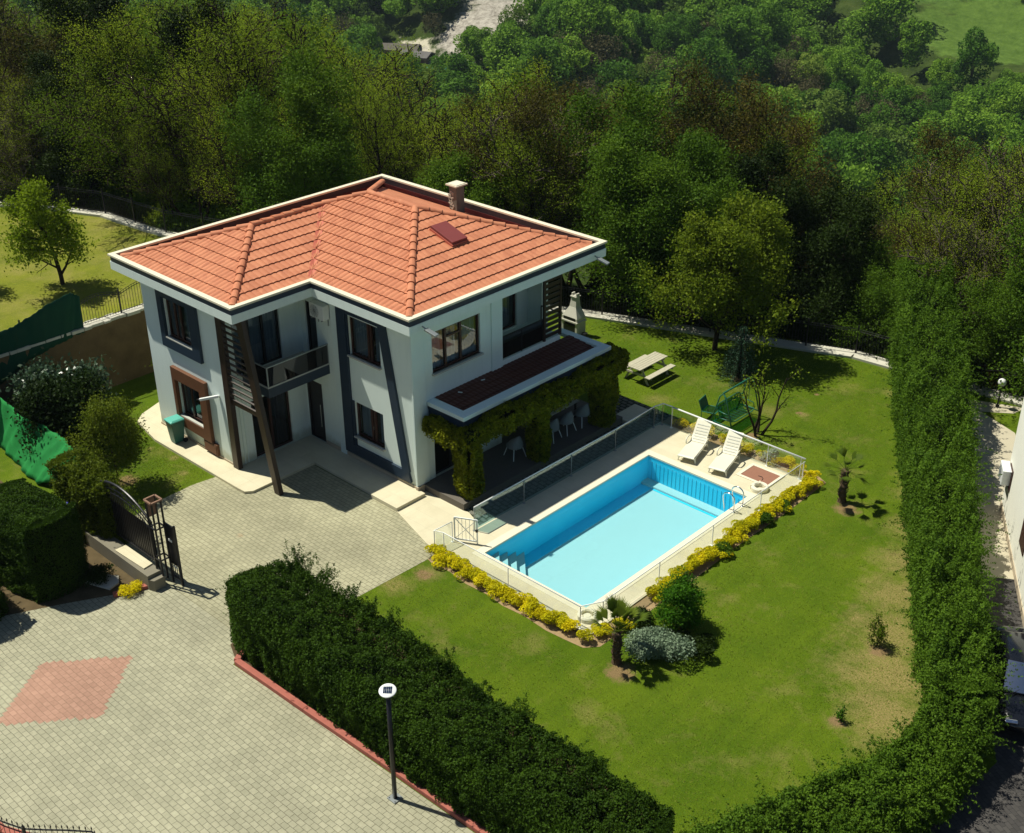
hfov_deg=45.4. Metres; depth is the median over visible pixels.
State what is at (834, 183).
woodland tree
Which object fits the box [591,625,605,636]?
golden shrub
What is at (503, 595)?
golden shrub
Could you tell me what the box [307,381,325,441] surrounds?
entrance door
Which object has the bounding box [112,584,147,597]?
red kerb
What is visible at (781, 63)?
hillside tree
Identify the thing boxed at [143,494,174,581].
gate pillar
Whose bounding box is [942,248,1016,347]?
woodland tree
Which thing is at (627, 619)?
golden shrub
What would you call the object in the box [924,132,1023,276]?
woodland tree
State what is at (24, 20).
woodland tree
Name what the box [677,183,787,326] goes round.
woodland tree
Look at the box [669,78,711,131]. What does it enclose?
hillside tree
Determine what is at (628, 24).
hillside tree
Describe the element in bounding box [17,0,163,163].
woodland tree
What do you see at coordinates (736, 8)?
hillside tree
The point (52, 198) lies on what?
bush
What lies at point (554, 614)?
golden shrub
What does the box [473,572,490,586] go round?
golden shrub
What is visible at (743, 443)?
golden shrub
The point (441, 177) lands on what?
woodland tree
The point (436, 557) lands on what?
golden shrub
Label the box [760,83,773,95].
hillside tree
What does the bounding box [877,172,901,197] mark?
hillside tree
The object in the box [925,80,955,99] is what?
hillside tree
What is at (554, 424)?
patio chair
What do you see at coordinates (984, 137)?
hillside tree
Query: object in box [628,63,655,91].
hillside tree
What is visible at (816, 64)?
hillside tree
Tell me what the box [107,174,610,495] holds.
villa
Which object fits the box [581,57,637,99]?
hillside tree
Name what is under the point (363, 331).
window
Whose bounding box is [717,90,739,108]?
hillside tree
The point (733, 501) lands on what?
pool ladder
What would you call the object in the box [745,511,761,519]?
golden shrub
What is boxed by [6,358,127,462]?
glossy shrub
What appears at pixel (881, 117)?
hillside tree
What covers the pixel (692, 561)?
golden shrub
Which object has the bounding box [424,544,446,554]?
golden shrub
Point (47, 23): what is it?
woodland tree
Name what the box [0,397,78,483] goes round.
shade net
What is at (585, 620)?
life ring
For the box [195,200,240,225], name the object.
bush
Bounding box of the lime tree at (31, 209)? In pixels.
[0,175,99,284]
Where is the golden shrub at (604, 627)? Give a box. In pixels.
[591,622,612,635]
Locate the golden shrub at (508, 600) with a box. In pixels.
[499,594,521,604]
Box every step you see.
[371,480,424,511]
[617,404,650,424]
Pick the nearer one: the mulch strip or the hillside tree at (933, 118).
the mulch strip
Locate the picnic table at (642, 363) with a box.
[625,352,675,385]
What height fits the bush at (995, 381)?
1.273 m
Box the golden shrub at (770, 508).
[763,503,774,513]
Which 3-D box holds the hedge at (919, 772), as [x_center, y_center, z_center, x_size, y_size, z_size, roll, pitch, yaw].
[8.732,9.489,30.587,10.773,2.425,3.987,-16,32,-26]
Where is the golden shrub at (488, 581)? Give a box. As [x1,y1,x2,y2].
[482,576,494,591]
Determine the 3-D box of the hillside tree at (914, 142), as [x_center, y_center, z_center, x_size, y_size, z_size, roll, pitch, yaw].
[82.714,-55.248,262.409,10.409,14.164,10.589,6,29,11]
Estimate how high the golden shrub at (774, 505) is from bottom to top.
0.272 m
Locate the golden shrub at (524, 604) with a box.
[519,595,534,616]
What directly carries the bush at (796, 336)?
on the hillside terrain at (998, 22)
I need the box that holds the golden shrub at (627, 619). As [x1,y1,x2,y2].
[612,617,636,628]
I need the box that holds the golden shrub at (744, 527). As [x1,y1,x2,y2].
[733,523,749,534]
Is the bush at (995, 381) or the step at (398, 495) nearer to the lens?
the step at (398, 495)
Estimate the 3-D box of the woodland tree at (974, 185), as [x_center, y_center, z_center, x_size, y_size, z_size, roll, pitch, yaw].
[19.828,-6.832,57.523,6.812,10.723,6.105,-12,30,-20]
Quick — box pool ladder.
[722,486,743,512]
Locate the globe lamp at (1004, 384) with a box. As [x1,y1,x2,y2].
[995,378,1006,407]
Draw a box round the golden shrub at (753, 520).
[746,517,760,529]
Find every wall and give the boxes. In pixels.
[0,303,153,407]
[85,529,165,591]
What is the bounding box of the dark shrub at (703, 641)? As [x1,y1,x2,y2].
[671,627,716,657]
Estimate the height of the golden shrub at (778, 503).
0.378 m
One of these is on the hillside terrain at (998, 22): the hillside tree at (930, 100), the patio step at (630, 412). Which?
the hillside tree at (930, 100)
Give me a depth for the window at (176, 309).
46.80 m
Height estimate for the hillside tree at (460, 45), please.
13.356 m
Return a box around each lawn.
[0,207,162,331]
[0,313,1020,832]
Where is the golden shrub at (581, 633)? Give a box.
[576,628,594,640]
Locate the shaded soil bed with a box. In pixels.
[0,480,135,615]
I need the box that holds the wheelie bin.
[164,414,187,443]
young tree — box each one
[833,701,849,721]
[865,611,892,646]
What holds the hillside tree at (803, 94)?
on the hillside terrain at (998, 22)
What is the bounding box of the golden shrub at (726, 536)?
[722,535,736,545]
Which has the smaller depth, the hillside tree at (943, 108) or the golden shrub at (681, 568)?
the golden shrub at (681, 568)
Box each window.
[166,300,191,349]
[180,383,203,427]
[347,317,381,370]
[354,403,385,451]
[431,314,483,376]
[502,294,514,329]
[1007,463,1023,555]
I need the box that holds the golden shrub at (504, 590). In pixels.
[487,585,514,598]
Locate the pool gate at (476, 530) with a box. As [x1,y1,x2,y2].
[453,516,477,543]
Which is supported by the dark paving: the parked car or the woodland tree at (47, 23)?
the parked car
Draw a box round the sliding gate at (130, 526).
[96,480,159,568]
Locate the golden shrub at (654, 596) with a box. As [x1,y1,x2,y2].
[651,584,670,602]
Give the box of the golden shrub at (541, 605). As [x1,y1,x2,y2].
[527,603,545,613]
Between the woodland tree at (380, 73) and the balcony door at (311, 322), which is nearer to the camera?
the balcony door at (311, 322)
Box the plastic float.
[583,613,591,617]
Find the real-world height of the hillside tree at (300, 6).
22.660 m
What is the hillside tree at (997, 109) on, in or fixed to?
on the hillside terrain at (998, 22)
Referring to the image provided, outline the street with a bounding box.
[0,583,473,832]
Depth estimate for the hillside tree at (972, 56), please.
288.18 m
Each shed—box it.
[378,43,420,57]
[400,49,435,65]
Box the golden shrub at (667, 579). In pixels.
[657,576,673,586]
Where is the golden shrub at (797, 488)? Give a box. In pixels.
[790,484,804,492]
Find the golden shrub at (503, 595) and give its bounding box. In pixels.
[501,589,516,598]
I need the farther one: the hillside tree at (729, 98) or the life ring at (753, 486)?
the hillside tree at (729, 98)
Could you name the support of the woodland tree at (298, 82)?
on the hillside terrain at (998, 22)
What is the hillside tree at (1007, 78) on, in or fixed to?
on the hillside terrain at (998, 22)
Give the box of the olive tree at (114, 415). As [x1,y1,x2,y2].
[55,386,149,479]
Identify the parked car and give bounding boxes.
[989,625,1023,733]
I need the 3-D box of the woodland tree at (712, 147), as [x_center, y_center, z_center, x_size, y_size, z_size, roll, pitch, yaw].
[8.769,-9.569,62.566,10.927,11.391,9.319,-5,28,-8]
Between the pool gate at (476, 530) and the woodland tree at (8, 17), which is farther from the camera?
the woodland tree at (8, 17)
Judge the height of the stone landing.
0.135 m
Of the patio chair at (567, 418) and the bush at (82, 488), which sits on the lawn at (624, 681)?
the bush at (82, 488)
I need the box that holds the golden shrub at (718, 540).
[713,539,733,557]
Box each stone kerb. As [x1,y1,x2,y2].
[0,202,176,236]
[548,304,1023,406]
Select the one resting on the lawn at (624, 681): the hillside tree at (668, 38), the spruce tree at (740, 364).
the spruce tree at (740, 364)
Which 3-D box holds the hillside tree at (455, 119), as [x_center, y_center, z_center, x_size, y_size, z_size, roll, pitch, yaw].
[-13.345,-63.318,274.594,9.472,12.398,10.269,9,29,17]
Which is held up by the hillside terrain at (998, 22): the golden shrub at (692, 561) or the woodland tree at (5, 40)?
the woodland tree at (5, 40)
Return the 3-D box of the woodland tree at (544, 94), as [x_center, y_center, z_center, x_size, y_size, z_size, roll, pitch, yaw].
[0.221,-11.555,65.857,9.524,15.087,8.662,-22,35,-35]
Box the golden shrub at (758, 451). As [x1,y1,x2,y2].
[755,449,771,458]
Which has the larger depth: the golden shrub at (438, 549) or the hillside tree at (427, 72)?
the hillside tree at (427, 72)
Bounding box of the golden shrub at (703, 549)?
[694,546,715,560]
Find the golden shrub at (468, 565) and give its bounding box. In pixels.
[459,560,472,576]
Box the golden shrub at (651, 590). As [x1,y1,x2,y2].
[645,584,662,596]
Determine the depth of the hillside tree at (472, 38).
299.45 m
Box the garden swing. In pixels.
[710,377,758,428]
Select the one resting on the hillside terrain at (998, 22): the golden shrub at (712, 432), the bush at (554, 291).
the bush at (554, 291)
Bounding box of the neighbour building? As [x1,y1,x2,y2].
[1000,400,1023,627]
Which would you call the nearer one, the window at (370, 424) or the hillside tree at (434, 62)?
the window at (370, 424)
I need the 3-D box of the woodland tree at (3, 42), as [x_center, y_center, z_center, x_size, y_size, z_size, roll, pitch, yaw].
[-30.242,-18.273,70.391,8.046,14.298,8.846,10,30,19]
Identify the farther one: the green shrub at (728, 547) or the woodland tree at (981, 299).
the woodland tree at (981, 299)
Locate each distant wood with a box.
[6,0,996,80]
[66,0,813,55]
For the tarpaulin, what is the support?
hanging from the retaining wall at (121, 340)
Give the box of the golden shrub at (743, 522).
[730,519,752,527]
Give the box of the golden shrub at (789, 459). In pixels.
[782,455,795,464]
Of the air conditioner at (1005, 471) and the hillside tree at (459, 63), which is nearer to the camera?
the air conditioner at (1005, 471)
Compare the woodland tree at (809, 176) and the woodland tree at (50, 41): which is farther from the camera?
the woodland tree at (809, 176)
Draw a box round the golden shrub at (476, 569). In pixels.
[469,567,481,579]
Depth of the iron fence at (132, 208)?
63.40 m
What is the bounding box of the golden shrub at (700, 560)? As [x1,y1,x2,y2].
[689,553,703,565]
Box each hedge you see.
[0,477,89,603]
[0,575,8,620]
[215,539,675,832]
[677,681,1015,832]
[873,256,1023,727]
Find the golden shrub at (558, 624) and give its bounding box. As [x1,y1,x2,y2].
[553,619,573,628]
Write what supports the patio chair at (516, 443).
on the patio floor
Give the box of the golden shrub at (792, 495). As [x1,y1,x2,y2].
[784,490,795,502]
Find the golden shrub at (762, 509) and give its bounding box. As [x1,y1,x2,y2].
[754,506,775,515]
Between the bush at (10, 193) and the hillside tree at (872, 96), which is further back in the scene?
the hillside tree at (872, 96)
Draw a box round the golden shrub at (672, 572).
[671,570,681,578]
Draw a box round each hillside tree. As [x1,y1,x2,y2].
[272,0,321,44]
[311,23,330,46]
[327,36,355,69]
[335,43,377,85]
[340,23,383,61]
[361,50,381,69]
[380,93,409,125]
[381,52,426,107]
[403,66,431,104]
[410,94,434,124]
[417,88,445,103]
[419,105,453,139]
[421,64,441,98]
[427,53,450,75]
[428,51,477,96]
[428,91,474,119]
[433,70,482,102]
[442,53,474,72]
[447,108,460,130]
[452,25,485,63]
[462,25,493,70]
[465,63,502,99]
[479,54,531,105]
[482,21,531,77]
[487,39,517,75]
[494,20,531,40]
[497,3,543,42]
[513,35,568,96]
[527,15,538,37]
[532,1,573,48]
[533,62,574,104]
[542,0,577,23]
[545,0,589,43]
[551,88,588,144]
[552,29,602,80]
[553,34,598,89]
[558,0,612,72]
[572,73,606,118]
[581,29,635,73]
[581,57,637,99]
[593,5,634,56]
[601,77,632,107]
[602,40,633,65]
[616,27,642,55]
[619,17,638,41]
[623,13,657,57]
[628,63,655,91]
[632,53,662,82]
[633,45,659,65]
[634,54,656,71]
[639,48,685,85]
[641,70,678,98]
[648,80,686,128]
[650,21,692,61]
[655,11,687,42]
[655,43,712,86]
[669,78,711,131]
[672,13,702,50]
[683,34,736,97]
[699,10,728,48]
[699,26,728,53]
[715,8,762,83]
[715,67,744,96]
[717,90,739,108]
[726,5,753,21]
[731,81,760,106]
[734,45,776,86]
[738,15,772,77]
[744,85,794,141]
[754,0,794,51]
[759,41,785,80]
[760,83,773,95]
[762,53,810,90]
[772,49,804,83]
[773,83,805,108]
[776,94,823,142]
[784,87,797,94]
[786,52,807,66]
[790,53,829,91]
[791,90,812,111]
[791,143,822,179]
[792,74,824,106]
[796,56,832,93]
[800,135,842,185]
[803,87,858,139]
[804,132,830,149]
[811,80,852,111]
[817,53,856,90]
[818,44,852,65]
[820,109,862,142]
[821,56,867,94]
[823,128,852,141]
[825,132,857,155]
[832,161,883,196]
[838,130,901,189]
[844,79,866,105]
[846,65,866,92]
[847,86,887,131]
[850,90,900,133]
[850,119,912,173]
[855,58,895,105]
[855,102,896,149]
[863,193,918,228]
[872,72,907,105]
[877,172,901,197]
[881,85,926,126]
[883,125,921,159]
[890,156,916,181]
[899,152,961,218]
[901,125,920,152]
[904,75,922,96]
[907,84,925,110]
[909,110,961,151]
[910,91,933,108]
[911,100,951,121]
[912,113,931,132]
[922,85,955,117]
[925,58,963,86]
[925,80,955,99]
[934,136,981,159]
[936,159,976,179]
[938,94,998,151]
[947,117,986,148]
[950,26,999,91]
[951,84,981,106]
[964,78,1015,115]
[964,151,998,174]
[972,112,1016,147]
[974,128,993,158]
[981,98,1011,125]
[983,122,1020,157]
[986,77,1020,92]
[988,112,1023,168]
[993,80,1023,129]
[998,68,1023,84]
[1015,102,1023,128]
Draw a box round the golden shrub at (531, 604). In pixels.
[525,597,539,612]
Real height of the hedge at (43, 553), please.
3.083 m
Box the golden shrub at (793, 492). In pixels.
[780,486,796,494]
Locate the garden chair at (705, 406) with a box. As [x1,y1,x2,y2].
[698,394,717,422]
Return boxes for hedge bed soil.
[230,611,673,832]
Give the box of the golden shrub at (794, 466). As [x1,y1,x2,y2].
[787,463,806,474]
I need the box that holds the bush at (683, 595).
[649,565,709,632]
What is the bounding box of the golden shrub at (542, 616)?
[533,609,550,622]
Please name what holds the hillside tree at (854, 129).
on the hillside terrain at (998, 22)
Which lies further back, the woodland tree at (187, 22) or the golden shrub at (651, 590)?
the woodland tree at (187, 22)
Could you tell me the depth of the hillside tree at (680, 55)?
282.18 m
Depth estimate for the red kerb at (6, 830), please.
31.16 m
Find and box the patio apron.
[467,395,671,524]
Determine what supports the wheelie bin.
on the stone walkway
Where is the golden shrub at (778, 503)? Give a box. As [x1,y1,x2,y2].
[769,496,791,511]
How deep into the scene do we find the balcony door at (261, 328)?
46.36 m
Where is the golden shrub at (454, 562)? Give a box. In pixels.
[446,555,462,569]
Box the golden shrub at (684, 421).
[672,417,689,427]
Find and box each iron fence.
[0,181,218,232]
[18,281,142,323]
[548,285,891,358]
[966,358,1023,398]
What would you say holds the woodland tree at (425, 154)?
on the hillside terrain at (998, 22)
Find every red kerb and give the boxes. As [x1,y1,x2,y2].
[0,822,30,832]
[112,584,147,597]
[234,650,489,832]
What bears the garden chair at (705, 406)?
on the lawn at (624, 681)
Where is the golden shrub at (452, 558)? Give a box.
[445,552,469,567]
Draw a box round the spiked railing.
[0,817,94,832]
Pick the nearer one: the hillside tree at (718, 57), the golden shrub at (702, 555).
the golden shrub at (702, 555)
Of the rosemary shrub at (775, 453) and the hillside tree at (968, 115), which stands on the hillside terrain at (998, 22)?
the hillside tree at (968, 115)
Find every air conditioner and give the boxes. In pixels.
[309,299,329,325]
[998,460,1011,491]
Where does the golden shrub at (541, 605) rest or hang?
on the mulch strip
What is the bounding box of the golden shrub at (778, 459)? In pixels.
[767,457,784,466]
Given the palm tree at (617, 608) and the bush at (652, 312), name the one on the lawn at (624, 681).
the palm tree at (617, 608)
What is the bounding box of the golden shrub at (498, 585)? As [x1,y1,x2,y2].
[493,583,507,594]
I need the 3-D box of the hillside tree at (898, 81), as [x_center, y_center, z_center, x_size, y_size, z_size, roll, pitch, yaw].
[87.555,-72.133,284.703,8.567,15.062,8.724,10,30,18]
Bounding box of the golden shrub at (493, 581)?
[488,579,500,590]
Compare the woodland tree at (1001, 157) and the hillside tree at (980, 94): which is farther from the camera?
the hillside tree at (980, 94)
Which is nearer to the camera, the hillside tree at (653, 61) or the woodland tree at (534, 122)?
the woodland tree at (534, 122)
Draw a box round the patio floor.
[425,397,622,510]
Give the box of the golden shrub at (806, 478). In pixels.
[801,477,815,489]
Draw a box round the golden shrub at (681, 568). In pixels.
[667,564,688,574]
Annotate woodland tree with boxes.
[0,0,38,173]
[0,0,49,163]
[0,12,57,163]
[0,21,87,178]
[0,39,35,156]
[0,73,51,195]
[0,128,27,194]
[1,2,22,92]
[1,23,218,203]
[2,21,16,122]
[7,2,34,164]
[14,3,165,189]
[14,5,148,180]
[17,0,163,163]
[17,37,116,208]
[20,0,148,185]
[26,0,156,177]
[39,0,249,186]
[40,1,128,179]
[57,1,213,194]
[62,23,176,215]
[94,0,314,200]
[110,124,218,215]
[112,39,249,188]
[112,95,239,221]
[125,5,282,207]
[131,0,175,36]
[138,0,340,209]
[141,0,247,59]
[147,0,284,209]
[152,2,227,58]
[165,63,325,214]
[171,49,353,205]
[188,7,276,188]
[204,78,374,222]
[219,4,374,200]
[225,0,417,103]
[229,68,419,185]
[239,37,376,210]
[268,20,436,180]
[271,53,428,141]
[320,104,412,191]
[342,82,433,180]
[342,101,473,180]
[361,69,515,198]
[373,123,463,176]
[378,120,485,196]
[394,90,498,150]
[405,168,453,185]
[412,123,557,223]
[415,104,441,139]
[422,96,502,151]
[443,56,560,152]
[444,61,583,283]
[449,78,598,294]
[450,85,510,186]
[450,88,608,229]
[457,71,582,229]
[490,123,604,228]
[493,61,703,287]
[501,66,603,284]
[537,76,680,281]
[540,84,598,180]
[558,125,700,313]
[562,79,625,286]
[562,96,718,156]
[567,89,675,285]
[574,120,752,331]
[579,126,784,315]
[646,99,721,270]
[648,46,781,236]
[664,84,764,158]
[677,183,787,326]
[695,85,809,219]
[707,63,839,273]
[718,132,839,311]
[744,111,828,232]
[768,178,878,331]
[769,175,836,298]
[770,154,820,221]
[774,180,893,339]
[778,147,822,201]
[779,166,851,299]
[802,149,1023,320]
[807,212,872,308]
[828,230,937,353]
[849,173,906,230]
[849,195,904,250]
[849,198,987,297]
[864,209,925,319]
[877,153,998,297]
[879,178,954,255]
[880,168,1018,332]
[887,113,1007,293]
[895,208,1023,361]
[901,146,1023,331]
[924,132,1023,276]
[938,145,1022,257]
[940,258,1023,397]
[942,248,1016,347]
[957,222,1023,346]
[976,187,1023,406]
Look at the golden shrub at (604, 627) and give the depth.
38.05 m
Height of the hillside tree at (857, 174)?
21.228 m
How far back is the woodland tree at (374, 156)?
66.49 m
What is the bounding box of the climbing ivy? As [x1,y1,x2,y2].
[421,342,630,500]
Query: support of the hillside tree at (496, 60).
on the hillside terrain at (998, 22)
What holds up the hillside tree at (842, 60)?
on the hillside terrain at (998, 22)
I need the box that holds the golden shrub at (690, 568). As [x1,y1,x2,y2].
[681,561,693,573]
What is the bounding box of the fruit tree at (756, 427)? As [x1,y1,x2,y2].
[730,361,809,436]
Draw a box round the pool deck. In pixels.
[446,422,801,634]
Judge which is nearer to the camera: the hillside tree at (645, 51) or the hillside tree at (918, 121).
the hillside tree at (918, 121)
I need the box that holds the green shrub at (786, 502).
[776,499,790,511]
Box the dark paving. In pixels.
[913,576,1023,832]
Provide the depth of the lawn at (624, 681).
38.55 m
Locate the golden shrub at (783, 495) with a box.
[776,491,790,500]
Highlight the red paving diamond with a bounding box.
[0,655,132,725]
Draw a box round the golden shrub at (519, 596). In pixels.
[509,592,532,606]
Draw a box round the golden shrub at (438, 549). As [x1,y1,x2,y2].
[433,544,446,554]
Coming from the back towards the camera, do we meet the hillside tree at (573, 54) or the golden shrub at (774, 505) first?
the hillside tree at (573, 54)
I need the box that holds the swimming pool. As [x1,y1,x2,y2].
[472,449,758,610]
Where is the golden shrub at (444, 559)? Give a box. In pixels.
[435,552,455,567]
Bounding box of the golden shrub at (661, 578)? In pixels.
[655,575,674,581]
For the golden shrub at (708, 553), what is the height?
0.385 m
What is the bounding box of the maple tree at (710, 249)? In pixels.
[631,185,809,356]
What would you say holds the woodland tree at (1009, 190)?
on the hillside terrain at (998, 22)
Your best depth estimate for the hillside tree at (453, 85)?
279.46 m
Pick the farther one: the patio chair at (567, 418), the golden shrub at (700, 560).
the patio chair at (567, 418)
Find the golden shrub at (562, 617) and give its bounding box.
[554,611,568,623]
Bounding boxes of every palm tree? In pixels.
[592,593,649,665]
[821,446,870,503]
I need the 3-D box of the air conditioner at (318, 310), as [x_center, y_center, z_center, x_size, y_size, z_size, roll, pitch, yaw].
[-7.202,-3.834,45.749,0.820,0.880,0.340,24,36,37]
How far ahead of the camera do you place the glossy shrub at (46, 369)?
49.17 m
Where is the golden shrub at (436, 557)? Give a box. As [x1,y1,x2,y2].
[431,550,450,565]
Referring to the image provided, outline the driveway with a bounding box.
[127,465,435,628]
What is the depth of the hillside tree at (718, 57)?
275.55 m
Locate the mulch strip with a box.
[428,417,825,647]
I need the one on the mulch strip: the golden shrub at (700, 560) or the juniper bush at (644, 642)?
the golden shrub at (700, 560)
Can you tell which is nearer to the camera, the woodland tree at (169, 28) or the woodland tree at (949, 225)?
the woodland tree at (949, 225)
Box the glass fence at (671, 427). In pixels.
[434,403,805,628]
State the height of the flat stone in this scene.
0.070 m
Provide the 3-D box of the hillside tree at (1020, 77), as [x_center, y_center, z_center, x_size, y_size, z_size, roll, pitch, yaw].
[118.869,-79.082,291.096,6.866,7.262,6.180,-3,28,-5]
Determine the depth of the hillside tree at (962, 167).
236.40 m
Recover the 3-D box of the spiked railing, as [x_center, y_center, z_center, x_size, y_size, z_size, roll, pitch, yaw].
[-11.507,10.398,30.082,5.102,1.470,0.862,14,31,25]
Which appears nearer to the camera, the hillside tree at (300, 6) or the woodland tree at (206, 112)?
the woodland tree at (206, 112)
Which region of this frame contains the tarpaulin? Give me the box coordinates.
[0,292,84,384]
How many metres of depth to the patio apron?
47.44 m
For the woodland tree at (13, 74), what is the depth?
73.26 m
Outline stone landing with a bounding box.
[397,491,479,544]
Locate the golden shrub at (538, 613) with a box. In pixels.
[526,607,549,619]
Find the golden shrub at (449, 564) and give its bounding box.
[447,558,468,569]
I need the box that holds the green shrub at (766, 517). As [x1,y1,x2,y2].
[755,512,773,524]
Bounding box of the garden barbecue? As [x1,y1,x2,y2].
[562,291,586,334]
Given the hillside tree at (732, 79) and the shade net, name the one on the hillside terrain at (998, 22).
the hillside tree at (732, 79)
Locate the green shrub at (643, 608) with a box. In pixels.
[622,605,654,629]
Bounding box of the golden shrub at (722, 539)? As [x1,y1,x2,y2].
[714,536,735,544]
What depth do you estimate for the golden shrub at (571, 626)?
38.05 m
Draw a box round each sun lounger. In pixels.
[677,418,712,463]
[708,430,743,476]
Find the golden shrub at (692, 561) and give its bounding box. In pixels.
[686,555,699,568]
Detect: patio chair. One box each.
[504,436,526,461]
[550,418,561,443]
[558,411,576,435]
[573,403,589,427]
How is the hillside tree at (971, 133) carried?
on the hillside terrain at (998, 22)
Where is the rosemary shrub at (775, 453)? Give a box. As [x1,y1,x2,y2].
[760,447,784,464]
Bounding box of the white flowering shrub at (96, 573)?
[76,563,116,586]
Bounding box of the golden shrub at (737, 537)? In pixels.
[725,528,748,543]
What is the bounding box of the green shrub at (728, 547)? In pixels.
[715,541,733,556]
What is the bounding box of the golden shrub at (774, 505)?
[759,503,777,508]
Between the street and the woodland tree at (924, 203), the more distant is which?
the woodland tree at (924, 203)
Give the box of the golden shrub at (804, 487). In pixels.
[797,482,809,496]
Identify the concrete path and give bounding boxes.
[968,400,1021,578]
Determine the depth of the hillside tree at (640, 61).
295.27 m
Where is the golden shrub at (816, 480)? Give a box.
[808,476,823,486]
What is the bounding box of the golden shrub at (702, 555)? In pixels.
[696,550,707,563]
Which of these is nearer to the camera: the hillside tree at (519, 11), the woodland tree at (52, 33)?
the woodland tree at (52, 33)
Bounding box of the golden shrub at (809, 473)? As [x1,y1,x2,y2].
[800,470,821,477]
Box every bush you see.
[0,164,35,201]
[6,176,44,199]
[14,176,90,208]
[42,446,136,544]
[84,182,126,217]
[115,180,162,218]
[121,186,159,224]
[142,189,186,229]
[156,192,227,232]
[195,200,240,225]
[548,279,558,304]
[554,282,617,312]
[590,267,649,316]
[622,624,698,662]
[631,289,726,329]
[649,565,709,632]
[688,304,792,339]
[746,299,809,342]
[800,317,853,346]
[830,330,879,351]
[851,307,892,359]
[970,335,1020,392]
[971,364,1012,391]
[1008,368,1023,396]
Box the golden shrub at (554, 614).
[543,610,560,624]
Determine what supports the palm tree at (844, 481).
on the lawn at (624, 681)
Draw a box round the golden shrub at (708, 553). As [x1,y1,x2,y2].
[701,548,714,561]
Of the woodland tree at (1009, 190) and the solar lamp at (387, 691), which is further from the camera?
the woodland tree at (1009, 190)
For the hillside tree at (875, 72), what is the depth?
284.94 m
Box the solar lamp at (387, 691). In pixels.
[379,683,402,803]
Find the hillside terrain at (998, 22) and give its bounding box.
[0,0,1023,346]
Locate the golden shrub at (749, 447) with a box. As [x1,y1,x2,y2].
[740,443,754,452]
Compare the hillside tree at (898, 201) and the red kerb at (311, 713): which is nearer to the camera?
the red kerb at (311, 713)
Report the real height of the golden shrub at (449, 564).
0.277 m
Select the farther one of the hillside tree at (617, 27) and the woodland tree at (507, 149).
the hillside tree at (617, 27)
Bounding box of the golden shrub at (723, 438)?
[718,433,726,442]
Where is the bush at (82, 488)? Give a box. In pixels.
[42,446,136,544]
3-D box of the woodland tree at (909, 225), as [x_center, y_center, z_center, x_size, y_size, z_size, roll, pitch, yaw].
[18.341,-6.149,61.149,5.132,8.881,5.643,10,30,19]
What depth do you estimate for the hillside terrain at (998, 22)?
334.44 m
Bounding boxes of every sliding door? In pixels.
[251,391,292,456]
[434,440,453,473]
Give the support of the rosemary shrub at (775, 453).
on the mulch strip
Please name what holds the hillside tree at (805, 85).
on the hillside terrain at (998, 22)
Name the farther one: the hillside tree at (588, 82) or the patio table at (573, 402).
the hillside tree at (588, 82)
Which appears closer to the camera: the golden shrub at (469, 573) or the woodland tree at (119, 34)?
the golden shrub at (469, 573)
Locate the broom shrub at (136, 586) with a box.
[117,580,142,598]
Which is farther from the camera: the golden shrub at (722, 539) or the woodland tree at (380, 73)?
the woodland tree at (380, 73)
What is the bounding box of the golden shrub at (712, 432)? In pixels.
[709,426,714,435]
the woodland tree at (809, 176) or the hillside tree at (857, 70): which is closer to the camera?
the woodland tree at (809, 176)
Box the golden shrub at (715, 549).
[707,545,728,557]
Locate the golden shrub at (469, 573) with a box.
[453,568,475,579]
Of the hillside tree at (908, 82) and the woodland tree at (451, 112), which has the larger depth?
the hillside tree at (908, 82)
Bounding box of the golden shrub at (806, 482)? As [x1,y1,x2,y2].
[798,479,813,490]
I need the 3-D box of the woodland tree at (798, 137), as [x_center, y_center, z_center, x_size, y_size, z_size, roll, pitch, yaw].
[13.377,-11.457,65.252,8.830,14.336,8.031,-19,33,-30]
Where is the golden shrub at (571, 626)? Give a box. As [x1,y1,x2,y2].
[556,618,580,631]
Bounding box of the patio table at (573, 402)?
[516,399,578,429]
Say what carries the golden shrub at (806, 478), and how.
on the mulch strip
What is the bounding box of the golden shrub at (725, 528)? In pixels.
[722,526,743,534]
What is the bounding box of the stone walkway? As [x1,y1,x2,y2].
[137,338,397,494]
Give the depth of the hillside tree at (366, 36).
305.96 m
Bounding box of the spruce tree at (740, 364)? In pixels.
[718,324,762,386]
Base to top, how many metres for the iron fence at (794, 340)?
1.370 m
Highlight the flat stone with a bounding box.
[86,574,118,589]
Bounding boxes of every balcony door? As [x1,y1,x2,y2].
[231,309,281,373]
[305,300,317,349]
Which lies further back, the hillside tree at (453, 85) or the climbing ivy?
the hillside tree at (453, 85)
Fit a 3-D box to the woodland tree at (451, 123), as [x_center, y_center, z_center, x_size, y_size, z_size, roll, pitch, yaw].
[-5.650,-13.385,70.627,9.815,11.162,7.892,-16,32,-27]
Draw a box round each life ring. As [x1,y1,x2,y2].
[577,608,596,623]
[750,481,768,493]
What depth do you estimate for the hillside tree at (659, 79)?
279.11 m
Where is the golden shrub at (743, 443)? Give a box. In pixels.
[740,440,749,447]
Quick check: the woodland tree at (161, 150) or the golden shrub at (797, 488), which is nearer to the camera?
the golden shrub at (797, 488)
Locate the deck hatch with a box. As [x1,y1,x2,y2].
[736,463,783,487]
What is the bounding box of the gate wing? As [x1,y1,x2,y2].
[164,522,183,585]
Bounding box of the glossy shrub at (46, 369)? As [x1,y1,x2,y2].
[0,347,125,416]
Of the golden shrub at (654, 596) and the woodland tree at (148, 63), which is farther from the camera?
the woodland tree at (148, 63)
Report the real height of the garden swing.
1.783 m

